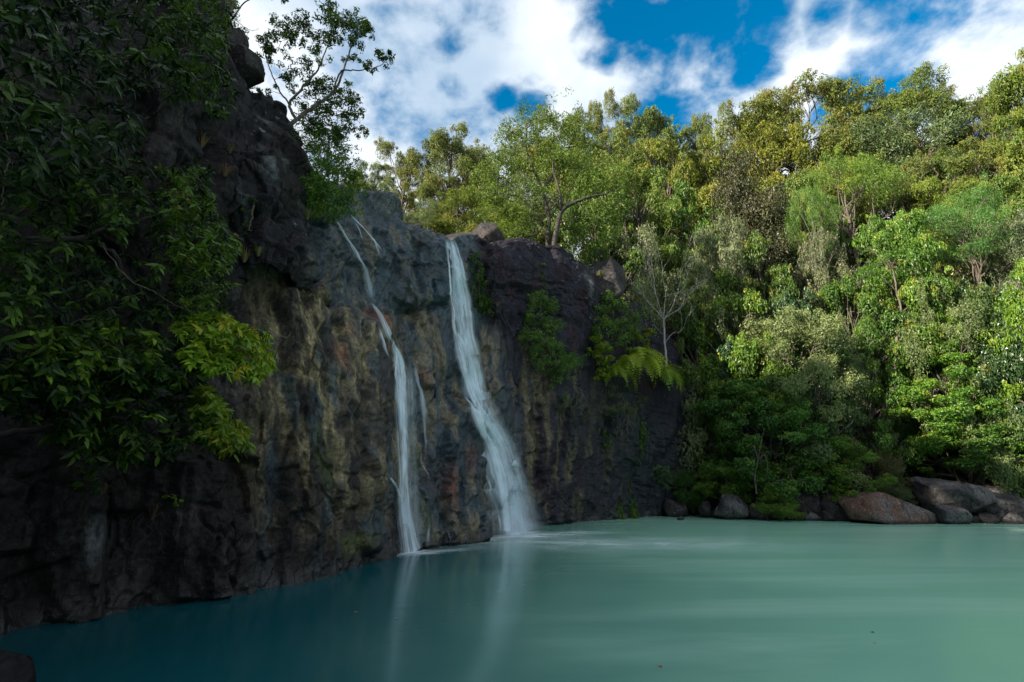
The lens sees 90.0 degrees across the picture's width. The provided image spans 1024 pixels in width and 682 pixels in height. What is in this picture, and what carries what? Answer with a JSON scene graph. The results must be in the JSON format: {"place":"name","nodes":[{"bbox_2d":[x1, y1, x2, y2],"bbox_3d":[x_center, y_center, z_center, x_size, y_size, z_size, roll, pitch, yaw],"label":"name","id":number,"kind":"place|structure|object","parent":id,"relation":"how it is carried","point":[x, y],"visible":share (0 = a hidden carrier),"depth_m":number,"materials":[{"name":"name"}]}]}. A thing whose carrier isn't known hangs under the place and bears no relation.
{"place":"outdoors","nodes":[
{"label":"outdoors","id":0,"kind":"place"},
{"bbox_2d":[0,0,707,635],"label":"cliff","id":1,"kind":"structure","parent":0,"point":[306,492],"depth_m":13.22,"materials":[{"name":"stone"}]},
{"bbox_2d":[0,0,243,195],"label":"overhanging tree","id":2,"kind":"object","parent":1,"relation":"on","point":[75,151],"visible":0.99,"depth_m":6.32,"materials":[{"name":"green plant"}]},
{"bbox_2d":[0,152,243,338],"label":"overhanging tree","id":3,"kind":"object","parent":1,"relation":"on","point":[29,264],"visible":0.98,"depth_m":7.38,"materials":[{"name":"green plant"}]},
{"bbox_2d":[0,330,255,475],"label":"overhanging tree","id":4,"kind":"object","parent":1,"relation":"on","point":[212,425],"visible":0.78,"depth_m":6.49,"materials":[{"name":"green plant"}]},
{"bbox_2d":[0,311,287,407],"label":"overhanging tree","id":5,"kind":"object","parent":1,"relation":"on","point":[232,337],"visible":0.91,"depth_m":6.70,"materials":[{"name":"green plant"}]},
{"bbox_2d":[230,44,265,87],"bbox_3d":[-8.328,-8.266,15.752,1.078,1.499,1.092,28,-13,7],"label":"boulder","id":6,"kind":"object","parent":1,"relation":"on","point":[247,61],"visible":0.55,"depth_m":15.50,"materials":[{"name":"stone"}]},
{"bbox_2d":[255,0,395,145],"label":"crag tree","id":7,"kind":"object","parent":1,"relation":"on","point":[335,20],"visible":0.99,"depth_m":16.23,"materials":[{"name":"green plant"}]},
{"bbox_2d":[290,108,367,226],"bbox_3d":[-5.872,-5.340,16.458,2.223,4.310,3.501,0,-15,0],"label":"ledge shrub","id":8,"kind":"object","parent":1,"relation":"on","point":[326,165],"visible":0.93,"depth_m":16.03,"materials":[{"name":"green plant"}]},
{"bbox_2d":[338,216,419,552],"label":"waterfall","id":9,"kind":"structure","parent":1,"relation":"on","point":[405,515],"depth_m":16.12,"materials":[{"name":"liquid"}]},
{"bbox_2d":[368,191,402,220],"bbox_3d":[-5.944,-5.194,21.149,2.193,2.546,2.069,20,-14,5],"label":"boulder","id":10,"kind":"object","parent":1,"relation":"on","point":[387,204],"visible":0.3,"depth_m":20.72,"materials":[{"name":"stone"}]},
{"bbox_2d":[468,250,493,316],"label":"hanging plant","id":11,"kind":"object","parent":1,"relation":"hanging from","point":[478,278],"visible":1,"depth_m":23.96,"materials":[{"name":"green plant"}]},
{"bbox_2d":[446,242,526,533],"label":"waterfall","id":12,"kind":"structure","parent":1,"relation":"on","point":[512,514],"depth_m":20.83,"materials":[{"name":"liquid"}]},
{"bbox_2d":[471,222,504,242],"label":"boulder","id":13,"kind":"object","parent":1,"relation":"on","point":[489,232],"visible":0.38,"depth_m":26.65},
{"bbox_2d":[464,85,640,257],"bbox_3d":[2.384,-9.800,30.396,10.404,10.932,5.408,0,-15,0],"label":"clifftop tree","id":14,"kind":"object","parent":1,"relation":"on","point":[584,220],"visible":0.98,"depth_m":29.70,"materials":[{"name":"green plant"}]},
{"bbox_2d":[517,289,587,389],"bbox_3d":[2.075,-0.105,25.131,2.193,5.117,4.006,-12,-19,39],"label":"cliff bush","id":15,"kind":"object","parent":1,"relation":"on","point":[563,354],"visible":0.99,"depth_m":24.50,"materials":[{"name":"green plant"}]},
{"bbox_2d":[586,334,624,380],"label":"cliff bush","id":16,"kind":"object","parent":1,"relation":"on","point":[601,347],"visible":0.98,"depth_m":26.76,"materials":[{"name":"green plant"}]},
{"bbox_2d":[586,257,625,306],"bbox_3d":[4.760,-2.920,30.474,3.258,5.330,4.236,31,-13,8],"label":"boulder","id":17,"kind":"object","parent":1,"relation":"on","point":[612,278],"visible":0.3,"depth_m":29.31,"materials":[{"name":"stone"}]},
{"bbox_2d":[593,354,642,390],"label":"hanging fern","id":18,"kind":"object","parent":1,"relation":"hanging from","point":[620,368],"visible":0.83,"depth_m":27.28,"materials":[{"name":"green plant"}]},
{"bbox_2d":[590,288,647,351],"bbox_3d":[5.889,-1.026,28.328,4.515,3.532,1.880,12,-19,-39],"label":"cliff bush","id":19,"kind":"object","parent":1,"relation":"on","point":[617,320],"visible":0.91,"depth_m":27.85,"materials":[{"name":"green plant"}]},
{"bbox_2d":[598,383,647,424],"bbox_3d":[6.106,3.389,27.757,1.530,2.410,4.099,-12,-19,37],"label":"cliff bush","id":20,"kind":"object","parent":1,"relation":"on","point":[630,409],"visible":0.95,"depth_m":27.19,"materials":[{"name":"green plant"}]},
{"bbox_2d":[624,346,672,384],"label":"hanging fern","id":21,"kind":"object","parent":1,"relation":"hanging from","point":[641,358],"visible":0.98,"depth_m":27.70,"materials":[{"name":"green plant"}]},
{"bbox_2d":[623,231,712,383],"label":"bare tree","id":22,"kind":"object","parent":1,"relation":"on","point":[664,343],"visible":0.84,"depth_m":31.79,"materials":[{"name":"grey plant"}]},
{"bbox_2d":[653,357,684,393],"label":"hanging fern","id":23,"kind":"object","parent":1,"relation":"hanging from","point":[665,370],"visible":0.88,"depth_m":29.57,"materials":[{"name":"green plant"}]},
{"bbox_2d":[652,459,688,490],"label":"cliff bush","id":24,"kind":"object","parent":1,"relation":"on","point":[667,473],"visible":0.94,"depth_m":29.47,"materials":[{"name":"green plant"}]},
{"bbox_2d":[670,468,706,512],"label":"shore shrub","id":25,"kind":"object","parent":1,"relation":"on","point":[688,480],"visible":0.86,"depth_m":29.10,"materials":[{"name":"green plant"}]},
{"bbox_2d":[0,514,1023,681],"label":"pool water","id":26,"kind":"structure","parent":0,"point":[694,598],"depth_m":8.30,"materials":[{"name":"liquid"}]},
{"bbox_2d":[0,649,35,681],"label":"boulder","id":27,"kind":"object","parent":26,"relation":"in","point":[16,667],"visible":1,"depth_m":5.03,"materials":[{"name":"stone"}]},
{"bbox_2d":[662,499,687,516],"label":"boulder","id":28,"kind":"object","parent":26,"relation":"in","point":[671,508],"visible":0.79,"depth_m":28.63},
{"bbox_2d":[714,494,748,519],"bbox_3d":[11.722,8.935,27.322,1.658,1.526,1.490,5,-16,-18],"label":"boulder","id":29,"kind":"object","parent":26,"relation":"in","point":[731,507],"visible":0.94,"depth_m":26.78,"materials":[{"name":"stone"}]},
{"bbox_2d":[691,466,753,503],"bbox_3d":[11.713,8.116,28.431,3.192,2.338,3.245,12,-19,-37],"label":"shore shrub","id":30,"kind":"object","parent":29,"relation":"on","point":[711,485],"visible":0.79,"depth_m":28.20,"materials":[{"name":"green plant"}]},
{"bbox_2d":[748,486,807,520],"bbox_3d":[13.671,8.345,26.394,2.556,1.843,2.552,-10,-18,33],"label":"shore shrub","id":31,"kind":"object","parent":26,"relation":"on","point":[769,497],"visible":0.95,"depth_m":25.99,"materials":[{"name":"green plant"}]},
{"bbox_2d":[934,505,972,523],"bbox_3d":[21.227,8.511,24.586,1.489,1.234,1.084,-3,-15,13],"label":"boulder","id":32,"kind":"object","parent":26,"relation":"in","point":[948,514],"visible":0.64,"depth_m":24.25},
{"bbox_2d":[226,0,1023,268],"label":"sky","id":33,"kind":"structure","parent":0,"point":[472,62],"materials":[{"name":"blue"}]},
{"bbox_2d":[713,274,1023,515],"bbox_3d":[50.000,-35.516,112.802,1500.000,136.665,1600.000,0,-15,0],"label":"ground","id":34,"kind":"structure","parent":0,"point":[912,473],"depth_m":30.46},
{"bbox_2d":[350,160,398,195],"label":"forest tree","id":35,"kind":"object","parent":34,"relation":"on","point":[384,178],"visible":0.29,"depth_m":40.53,"materials":[{"name":"green plant"}]},
{"bbox_2d":[374,135,427,227],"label":"forest tree","id":36,"kind":"object","parent":34,"relation":"on","point":[410,161],"visible":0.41,"depth_m":46.65,"materials":[{"name":"green plant"}]},
{"bbox_2d":[406,198,451,235],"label":"forest tree","id":37,"kind":"object","parent":34,"relation":"on","point":[431,205],"visible":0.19,"depth_m":34.52,"materials":[{"name":"green plant"}]},
{"bbox_2d":[411,121,489,230],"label":"forest tree","id":38,"kind":"object","parent":34,"relation":"on","point":[439,141],"visible":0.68,"depth_m":44.65,"materials":[{"name":"green plant"}]},
{"bbox_2d":[425,184,498,234],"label":"forest tree","id":39,"kind":"object","parent":34,"relation":"on","point":[466,203],"visible":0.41,"depth_m":35.61,"materials":[{"name":"green plant"}]},
{"bbox_2d":[457,160,521,237],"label":"forest tree","id":40,"kind":"object","parent":34,"relation":"on","point":[480,164],"visible":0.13,"depth_m":41.57,"materials":[{"name":"green plant"}]},
{"bbox_2d":[463,195,531,238],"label":"forest tree","id":41,"kind":"object","parent":34,"relation":"on","point":[466,230],"visible":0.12,"depth_m":33.53,"materials":[{"name":"green plant"}]},
{"bbox_2d":[487,170,578,257],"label":"forest tree","id":42,"kind":"object","parent":34,"relation":"on","point":[540,198],"visible":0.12,"depth_m":40.30,"materials":[{"name":"green plant"}]},
{"bbox_2d":[497,104,582,226],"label":"forest tree","id":43,"kind":"object","parent":34,"relation":"on","point":[534,149],"visible":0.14,"depth_m":51.35,"materials":[{"name":"green plant"}]},
{"bbox_2d":[518,143,601,253],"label":"forest tree","id":44,"kind":"object","parent":34,"relation":"on","point":[546,175],"visible":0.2,"depth_m":43.21,"materials":[{"name":"green plant"}]},
{"bbox_2d":[555,106,622,242],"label":"forest tree","id":45,"kind":"object","parent":34,"relation":"on","point":[580,120],"visible":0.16,"depth_m":57.48,"materials":[{"name":"green plant"}]},
{"bbox_2d":[543,160,651,301],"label":"forest tree","id":46,"kind":"object","parent":34,"relation":"on","point":[636,253],"visible":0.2,"depth_m":38.09,"materials":[{"name":"green plant"}]},
{"bbox_2d":[560,197,648,519],"bbox_3d":[4.899,2.533,30.390,4.994,24.635,4.729,8,-17,-26],"label":"forest tree","id":47,"kind":"object","parent":34,"relation":"on","point":[589,256],"visible":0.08,"depth_m":31.37,"materials":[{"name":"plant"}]},
{"bbox_2d":[580,87,631,230],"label":"forest tree","id":48,"kind":"object","parent":34,"relation":"on","point":[597,117],"visible":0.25,"depth_m":57.01,"materials":[{"name":"green plant"}]},
{"bbox_2d":[581,119,672,291],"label":"forest tree","id":49,"kind":"object","parent":34,"relation":"on","point":[635,156],"visible":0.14,"depth_m":50.91,"materials":[{"name":"green plant"}]},
{"bbox_2d":[611,93,673,283],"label":"forest tree","id":50,"kind":"object","parent":34,"relation":"on","point":[649,120],"visible":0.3,"depth_m":59.50,"materials":[{"name":"green plant"}]},
{"bbox_2d":[601,153,698,351],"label":"forest tree","id":51,"kind":"object","parent":34,"relation":"on","point":[654,189],"visible":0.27,"depth_m":41.20,"materials":[{"name":"green plant"}]},
{"bbox_2d":[611,220,719,507],"bbox_3d":[9.515,3.162,34.748,7.813,24.648,8.661,9,-17,-30],"label":"forest tree","id":52,"kind":"object","parent":34,"relation":"on","point":[631,292],"visible":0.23,"depth_m":34.45,"materials":[{"name":"green plant"}]},
{"bbox_2d":[625,122,725,320],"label":"forest tree","id":53,"kind":"object","parent":34,"relation":"on","point":[666,148],"visible":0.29,"depth_m":50.36,"materials":[{"name":"green plant"}]},
{"bbox_2d":[653,121,723,230],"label":"forest tree","id":54,"kind":"object","parent":34,"relation":"on","point":[687,135],"visible":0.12,"depth_m":60.62,"materials":[{"name":"green plant"}]},
{"bbox_2d":[651,178,742,352],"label":"forest tree","id":55,"kind":"object","parent":34,"relation":"on","point":[680,201],"visible":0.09,"depth_m":40.89,"materials":[{"name":"green plant"}]},
{"bbox_2d":[672,267,731,499],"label":"forest tree","id":56,"kind":"object","parent":34,"relation":"on","point":[688,328],"visible":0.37,"depth_m":33.08,"materials":[{"name":"green plant"}]},
{"bbox_2d":[684,98,747,223],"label":"forest tree","id":57,"kind":"object","parent":34,"relation":"on","point":[705,126],"visible":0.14,"depth_m":58.72,"materials":[{"name":"green plant"}]},
{"bbox_2d":[683,118,768,276],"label":"forest tree","id":58,"kind":"object","parent":34,"relation":"on","point":[709,173],"visible":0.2,"depth_m":51.30,"materials":[{"name":"green plant"}]},
{"bbox_2d":[683,214,774,455],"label":"forest tree","id":59,"kind":"object","parent":34,"relation":"on","point":[729,250],"visible":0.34,"depth_m":34.79,"materials":[{"name":"green plant"}]},
{"bbox_2d":[697,338,786,507],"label":"forest tree","id":60,"kind":"object","parent":34,"relation":"on","point":[722,349],"visible":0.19,"depth_m":31.24,"materials":[{"name":"green plant"}]},
{"bbox_2d":[691,267,815,501],"bbox_3d":[14.883,2.868,31.981,7.021,16.712,6.649,-11,-18,35],"label":"forest tree","id":61,"kind":"object","parent":34,"relation":"on","point":[744,353],"visible":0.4,"depth_m":31.19,"materials":[{"name":"green plant"}]},
{"bbox_2d":[707,139,805,376],"bbox_3d":[18.279,-3.659,38.200,8.767,27.147,8.737,-8,-17,27],"label":"forest tree","id":62,"kind":"object","parent":34,"relation":"on","point":[739,195],"visible":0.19,"depth_m":39.12,"materials":[{"name":"green plant"}]},
{"bbox_2d":[689,374,849,503],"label":"forest tree","id":63,"kind":"object","parent":34,"relation":"on","point":[751,396],"visible":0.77,"depth_m":27.91,"materials":[{"name":"green plant"}]},
{"bbox_2d":[732,88,806,180],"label":"forest tree","id":64,"kind":"object","parent":34,"relation":"on","point":[738,134],"visible":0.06,"depth_m":58.01,"materials":[{"name":"green plant"}]},
{"bbox_2d":[727,229,830,449],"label":"forest tree","id":65,"kind":"object","parent":34,"relation":"on","point":[753,242],"visible":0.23,"depth_m":33.73,"materials":[{"name":"green plant"}]},
{"bbox_2d":[749,179,826,370],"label":"forest tree","id":66,"kind":"object","parent":34,"relation":"on","point":[792,257],"visible":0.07,"depth_m":38.98,"materials":[{"name":"green plant"}]},
{"bbox_2d":[726,120,867,309],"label":"forest tree","id":67,"kind":"object","parent":34,"relation":"on","point":[771,140],"visible":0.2,"depth_m":51.19,"materials":[{"name":"green plant"}]},
{"bbox_2d":[779,487,820,514],"bbox_3d":[15.640,8.785,27.566,2.253,1.758,1.571,-4,-15,15],"label":"boulder","id":68,"kind":"object","parent":34,"relation":"on","point":[810,501],"visible":0.27,"depth_m":26.92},
{"bbox_2d":[734,305,871,495],"bbox_3d":[17.097,4.255,30.033,8.314,12.654,9.026,-2,-15,7],"label":"forest tree","id":69,"kind":"object","parent":34,"relation":"on","point":[827,330],"visible":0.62,"depth_m":28.70,"materials":[{"name":"green plant"}]},
{"bbox_2d":[761,286,859,490],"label":"forest tree","id":70,"kind":"object","parent":34,"relation":"on","point":[785,301],"visible":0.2,"depth_m":30.20,"materials":[{"name":"green plant"}]},
{"bbox_2d":[782,181,851,350],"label":"forest tree","id":71,"kind":"object","parent":34,"relation":"on","point":[809,196],"visible":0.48,"depth_m":36.92,"materials":[{"name":"green plant"}]},
{"bbox_2d":[775,170,859,334],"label":"forest tree","id":72,"kind":"object","parent":34,"relation":"on","point":[793,183],"visible":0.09,"depth_m":42.75,"materials":[{"name":"green plant"}]},
{"bbox_2d":[738,68,897,214],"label":"forest tree","id":73,"kind":"object","parent":34,"relation":"on","point":[826,92],"visible":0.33,"depth_m":55.33,"materials":[{"name":"green plant"}]},
{"bbox_2d":[819,493,844,517],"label":"boulder","id":74,"kind":"object","parent":34,"relation":"on","point":[825,504],"visible":0.36,"depth_m":26.53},
{"bbox_2d":[794,225,887,438],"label":"forest tree","id":75,"kind":"object","parent":34,"relation":"on","point":[821,273],"visible":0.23,"depth_m":33.89,"materials":[{"name":"green plant"}]},
{"bbox_2d":[787,105,899,312],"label":"forest tree","id":76,"kind":"object","parent":34,"relation":"on","point":[843,143],"visible":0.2,"depth_m":50.11,"materials":[{"name":"green plant"}]},
{"bbox_2d":[804,434,897,502],"bbox_3d":[17.792,7.530,27.565,4.340,4.972,4.608,-4,-15,13],"label":"shore bush","id":77,"kind":"object","parent":34,"relation":"on","point":[839,486],"visible":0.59,"depth_m":26.90,"materials":[{"name":"green plant"}]},
{"bbox_2d":[813,88,893,265],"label":"forest tree","id":78,"kind":"object","parent":34,"relation":"on","point":[858,102],"visible":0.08,"depth_m":59.75,"materials":[{"name":"green plant"}]},
{"bbox_2d":[817,333,909,490],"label":"forest tree","id":79,"kind":"object","parent":34,"relation":"on","point":[863,419],"visible":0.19,"depth_m":29.73,"materials":[{"name":"green plant"}]},
{"bbox_2d":[795,145,932,384],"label":"forest tree","id":80,"kind":"object","parent":34,"relation":"on","point":[865,172],"visible":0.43,"depth_m":40.03,"materials":[{"name":"green plant"}]},
{"bbox_2d":[816,273,926,480],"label":"forest tree","id":81,"kind":"object","parent":34,"relation":"on","point":[833,301],"visible":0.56,"depth_m":30.15,"materials":[{"name":"green plant"}]},
{"bbox_2d":[830,358,922,465],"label":"forest tree","id":82,"kind":"object","parent":34,"relation":"on","point":[898,422],"visible":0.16,"depth_m":29.70,"materials":[{"name":"green plant"}]},
{"bbox_2d":[837,492,937,524],"bbox_3d":[18.735,8.558,25.444,4.447,1.955,2.751,6,-15,1],"label":"boulder","id":83,"kind":"object","parent":34,"relation":"on","point":[876,507],"visible":0.69,"depth_m":24.57,"materials":[{"name":"stone"}]},
{"bbox_2d":[850,227,929,388],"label":"slim tree","id":84,"kind":"object","parent":34,"relation":"on","point":[889,257],"visible":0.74,"depth_m":31.56,"materials":[{"name":"green plant"}]},
{"bbox_2d":[872,446,912,496],"bbox_3d":[20.581,7.298,27.852,1.841,3.158,2.009,0,-15,1],"label":"shore shrub","id":85,"kind":"object","parent":34,"relation":"on","point":[890,465],"visible":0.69,"depth_m":27.53,"materials":[{"name":"green plant"}]},
{"bbox_2d":[849,61,973,183],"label":"forest tree","id":86,"kind":"object","parent":34,"relation":"on","point":[907,97],"visible":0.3,"depth_m":55.67,"materials":[{"name":"green plant"}]},
{"bbox_2d":[841,98,987,285],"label":"forest tree","id":87,"kind":"object","parent":34,"relation":"on","point":[892,146],"visible":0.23,"depth_m":48.64,"materials":[{"name":"green plant"}]},
{"bbox_2d":[843,207,989,469],"bbox_3d":[25.385,0.035,32.600,6.998,18.402,7.299,-11,-18,36],"label":"forest tree","id":88,"kind":"object","parent":34,"relation":"on","point":[911,224],"visible":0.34,"depth_m":32.20,"materials":[{"name":"green plant"}]},
{"bbox_2d":[857,149,978,314],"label":"forest tree","id":89,"kind":"object","parent":34,"relation":"on","point":[908,196],"visible":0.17,"depth_m":41.61,"materials":[{"name":"green plant"}]},
{"bbox_2d":[863,259,978,469],"bbox_3d":[24.904,1.972,31.428,6.569,14.152,6.302,6,-16,-21],"label":"forest tree","id":90,"kind":"object","parent":34,"relation":"on","point":[950,344],"visible":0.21,"depth_m":30.10,"materials":[{"name":"green plant"}]},
{"bbox_2d":[883,146,1006,274],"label":"forest tree","id":91,"kind":"object","parent":34,"relation":"on","point":[940,158],"visible":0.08,"depth_m":48.76,"materials":[{"name":"green plant"}]},
{"bbox_2d":[877,346,1023,479],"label":"forest tree","id":92,"kind":"object","parent":34,"relation":"on","point":[954,411],"visible":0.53,"depth_m":27.62,"materials":[{"name":"green plant"}]},
{"bbox_2d":[909,476,995,513],"bbox_3d":[22.943,8.274,26.587,3.904,1.925,2.938,11,-15,3],"label":"boulder","id":93,"kind":"object","parent":34,"relation":"on","point":[931,493],"visible":0.81,"depth_m":25.78,"materials":[{"name":"stone"}]},
{"bbox_2d":[889,271,1023,496],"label":"forest tree","id":94,"kind":"object","parent":34,"relation":"on","point":[1008,471],"visible":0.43,"depth_m":28.75,"materials":[{"name":"green plant"}]},
{"bbox_2d":[899,176,1016,318],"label":"forest tree","id":95,"kind":"object","parent":34,"relation":"on","point":[935,187],"visible":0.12,"depth_m":39.03,"materials":[{"name":"green plant"}]},
{"bbox_2d":[898,393,1023,478],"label":"forest tree","id":96,"kind":"object","parent":34,"relation":"on","point":[965,463],"visible":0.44,"depth_m":26.71,"materials":[{"name":"green plant"}]},
{"bbox_2d":[912,94,1014,176],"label":"forest tree","id":97,"kind":"object","parent":34,"relation":"on","point":[949,144],"visible":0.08,"depth_m":58.91,"materials":[{"name":"green plant"}]},
{"bbox_2d":[911,170,1023,347],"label":"forest tree","id":98,"kind":"object","parent":34,"relation":"on","point":[964,243],"visible":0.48,"depth_m":32.87,"materials":[{"name":"green plant"}]},
{"bbox_2d":[927,130,1023,287],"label":"forest tree","id":99,"kind":"object","parent":34,"relation":"on","point":[999,149],"visible":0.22,"depth_m":43.63,"materials":[{"name":"green plant"}]},
{"bbox_2d":[939,89,1020,179],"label":"forest tree","id":100,"kind":"object","parent":34,"relation":"on","point":[985,122],"visible":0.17,"depth_m":54.06,"materials":[{"name":"green plant"}]},
{"bbox_2d":[950,273,1023,495],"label":"forest tree","id":101,"kind":"object","parent":34,"relation":"on","point":[1014,363],"visible":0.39,"depth_m":28.33,"materials":[{"name":"green plant"}]},
{"bbox_2d":[961,257,1023,496],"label":"forest tree","id":102,"kind":"object","parent":34,"relation":"on","point":[1013,313],"visible":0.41,"depth_m":27.83,"materials":[{"name":"green plant"}]},
{"bbox_2d":[965,169,1023,342],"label":"forest tree","id":103,"kind":"object","parent":34,"relation":"on","point":[1015,198],"visible":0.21,"depth_m":37.83,"materials":[{"name":"green plant"}]},
{"bbox_2d":[971,492,1023,521],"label":"boulder","id":104,"kind":"object","parent":34,"relation":"on","point":[1002,506],"visible":0.26,"depth_m":25.45,"materials":[{"name":"stone"}]},
{"bbox_2d":[976,47,1023,203],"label":"forest tree","id":105,"kind":"object","parent":34,"relation":"on","point":[1006,87],"visible":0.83,"depth_m":42.13,"materials":[{"name":"green plant"}]},
{"bbox_2d":[977,207,1023,326],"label":"forest tree","id":106,"kind":"object","parent":34,"relation":"on","point":[1019,225],"visible":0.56,"depth_m":32.64,"materials":[{"name":"green plant"}]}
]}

